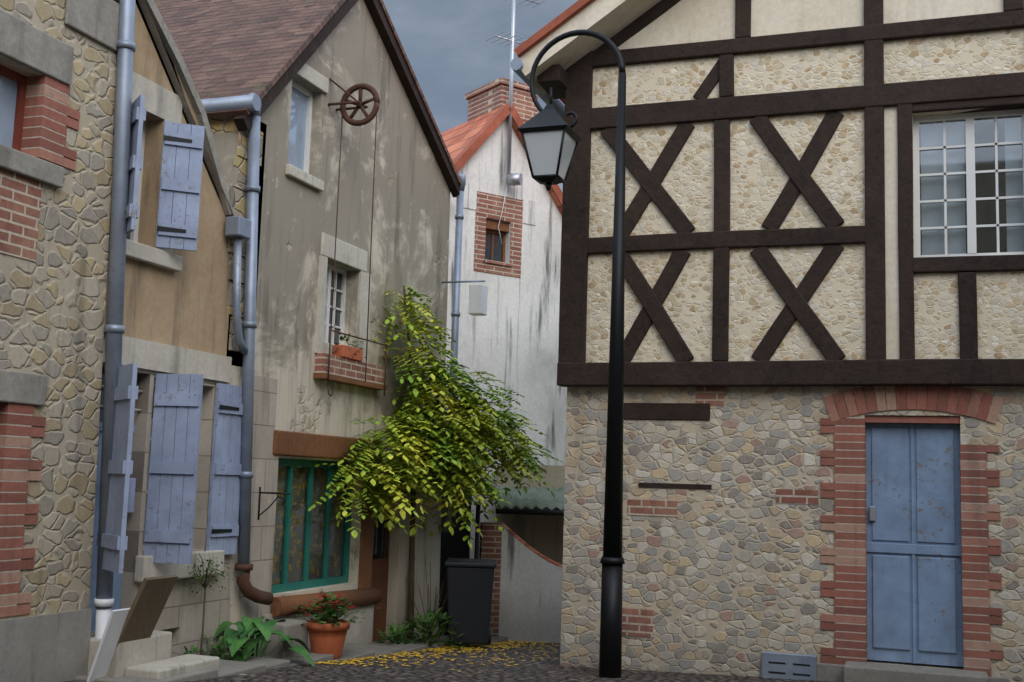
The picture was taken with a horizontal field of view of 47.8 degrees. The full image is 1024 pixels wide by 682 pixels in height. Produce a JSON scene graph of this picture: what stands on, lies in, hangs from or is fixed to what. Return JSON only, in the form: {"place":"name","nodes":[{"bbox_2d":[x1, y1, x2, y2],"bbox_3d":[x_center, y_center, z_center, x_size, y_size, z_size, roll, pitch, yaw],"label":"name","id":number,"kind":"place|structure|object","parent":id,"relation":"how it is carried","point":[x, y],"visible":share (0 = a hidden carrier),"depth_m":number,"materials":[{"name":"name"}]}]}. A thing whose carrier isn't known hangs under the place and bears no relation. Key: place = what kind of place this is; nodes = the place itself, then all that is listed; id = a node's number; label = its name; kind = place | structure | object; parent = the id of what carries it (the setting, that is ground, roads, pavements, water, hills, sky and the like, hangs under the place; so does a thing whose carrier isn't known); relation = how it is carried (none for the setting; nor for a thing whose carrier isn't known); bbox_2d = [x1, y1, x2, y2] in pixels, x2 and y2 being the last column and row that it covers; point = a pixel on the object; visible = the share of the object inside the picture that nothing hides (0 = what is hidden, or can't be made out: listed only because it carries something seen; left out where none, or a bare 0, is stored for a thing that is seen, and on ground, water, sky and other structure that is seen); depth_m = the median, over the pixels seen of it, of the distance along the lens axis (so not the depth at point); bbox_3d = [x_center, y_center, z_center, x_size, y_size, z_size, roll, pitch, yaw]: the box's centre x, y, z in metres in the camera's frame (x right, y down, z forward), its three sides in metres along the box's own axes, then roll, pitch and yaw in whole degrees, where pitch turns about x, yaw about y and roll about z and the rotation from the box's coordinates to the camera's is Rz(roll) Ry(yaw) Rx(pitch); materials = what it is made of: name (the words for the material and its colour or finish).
{"place":"outdoors","nodes":[
{"label":"outdoors","id":0,"kind":"place"},
{"bbox_2d":[65,642,833,681],"bbox_3d":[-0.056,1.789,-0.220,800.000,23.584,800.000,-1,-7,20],"label":"ground","id":1,"kind":"structure","parent":0,"point":[539,669],"depth_m":9.46,"materials":[{"name":"grey stone"}]},
{"bbox_2d":[0,0,119,681],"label":"house","id":2,"kind":"structure","parent":1,"relation":"on","point":[58,63],"depth_m":7.58,"materials":[{"name":"beige stone"}]},
{"bbox_2d":[88,0,245,678],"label":"house","id":3,"kind":"structure","parent":1,"relation":"on","point":[174,467],"depth_m":8.71,"materials":[{"name":"paint"}]},
{"bbox_2d":[213,616,313,665],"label":"broad hosta leaves","id":4,"kind":"object","parent":1,"relation":"on","point":[247,625],"visible":0.77,"depth_m":9.30,"materials":[{"name":"green plant"}]},
{"bbox_2d":[94,0,465,638],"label":"drainpipes","id":5,"kind":"object","parent":1,"relation":"on","point":[238,229],"visible":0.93,"depth_m":9.49,"materials":[{"name":"grey metal"}]},
{"bbox_2d":[76,575,507,681],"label":"sidewalk","id":6,"kind":"structure","parent":1,"relation":"on","point":[138,619],"depth_m":8.09,"materials":[{"name":"grey concrete"}]},
{"bbox_2d":[292,591,365,659],"bbox_3d":[-1.588,2.514,10.208,0.726,0.590,0.618,-1,-7,20],"label":"terracotta flower pot","id":7,"kind":"object","parent":6,"relation":"on","point":[328,628],"visible":0.99,"depth_m":10.09,"materials":[{"name":"orange ceramic"}]},
{"bbox_2d":[172,333,464,660],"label":"plants","id":8,"kind":"object","parent":1,"relation":"on","point":[430,615],"visible":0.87,"depth_m":11.90,"materials":[{"name":"green plant"}]},
{"bbox_2d":[154,0,487,655],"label":"house","id":9,"kind":"structure","parent":1,"relation":"on","point":[359,180],"depth_m":11.31,"materials":[{"name":"paint"}]},
{"bbox_2d":[272,466,343,584],"bbox_3d":[-1.996,1.741,11.035,0.010,1.132,1.570,-1,-7,20],"label":"window glass","id":10,"kind":"object","parent":9,"relation":"hanging from","point":[297,526],"visible":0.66,"depth_m":11.06,"materials":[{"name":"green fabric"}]},
{"bbox_2d":[301,286,562,637],"bbox_3d":[-0.701,1.466,12.752,1.621,4.050,4.685,-1,-7,20],"label":"tree","id":11,"kind":"object","parent":1,"relation":"on","point":[469,462],"visible":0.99,"depth_m":12.43,"materials":[{"name":"green plant"}]},
{"bbox_2d":[314,640,558,672],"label":"fallen leaves","id":12,"kind":"object","parent":1,"relation":"on","point":[435,650],"visible":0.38,"depth_m":11.25,"materials":[{"name":"yellow plant"}]},
{"bbox_2d":[445,558,496,644],"bbox_3d":[-0.461,2.887,12.724,0.560,0.930,0.708,2,-7,0],"label":"wheelie bin","id":13,"kind":"object","parent":1,"relation":"on","point":[469,590],"visible":0.91,"depth_m":12.44,"materials":[{"name":"plastic"}]},
{"bbox_2d":[438,434,564,642],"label":"wall","id":14,"kind":"structure","parent":1,"relation":"on","point":[526,552],"depth_m":14.05,"materials":[{"name":"paint"}]},
{"bbox_2d":[441,0,566,558],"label":"white house","id":15,"kind":"structure","parent":1,"relation":"on","point":[511,233],"depth_m":16.87,"materials":[{"name":"paint"}]},
{"bbox_2d":[517,29,625,677],"bbox_3d":[0.515,0.019,9.728,0.966,5.504,0.450,-1,-7,20],"label":"street lamp","id":16,"kind":"object","parent":1,"relation":"on","point":[551,139],"visible":1,"depth_m":9.60,"materials":[{"name":"black metal"}]},
{"bbox_2d":[510,0,1023,681],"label":"house","id":17,"kind":"structure","parent":1,"relation":"on","point":[824,358],"depth_m":9.96,"materials":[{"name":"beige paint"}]},
{"bbox_2d":[383,0,577,191],"label":"sky","id":18,"kind":"structure","parent":0,"point":[448,53],"materials":[{"name":"grey"}]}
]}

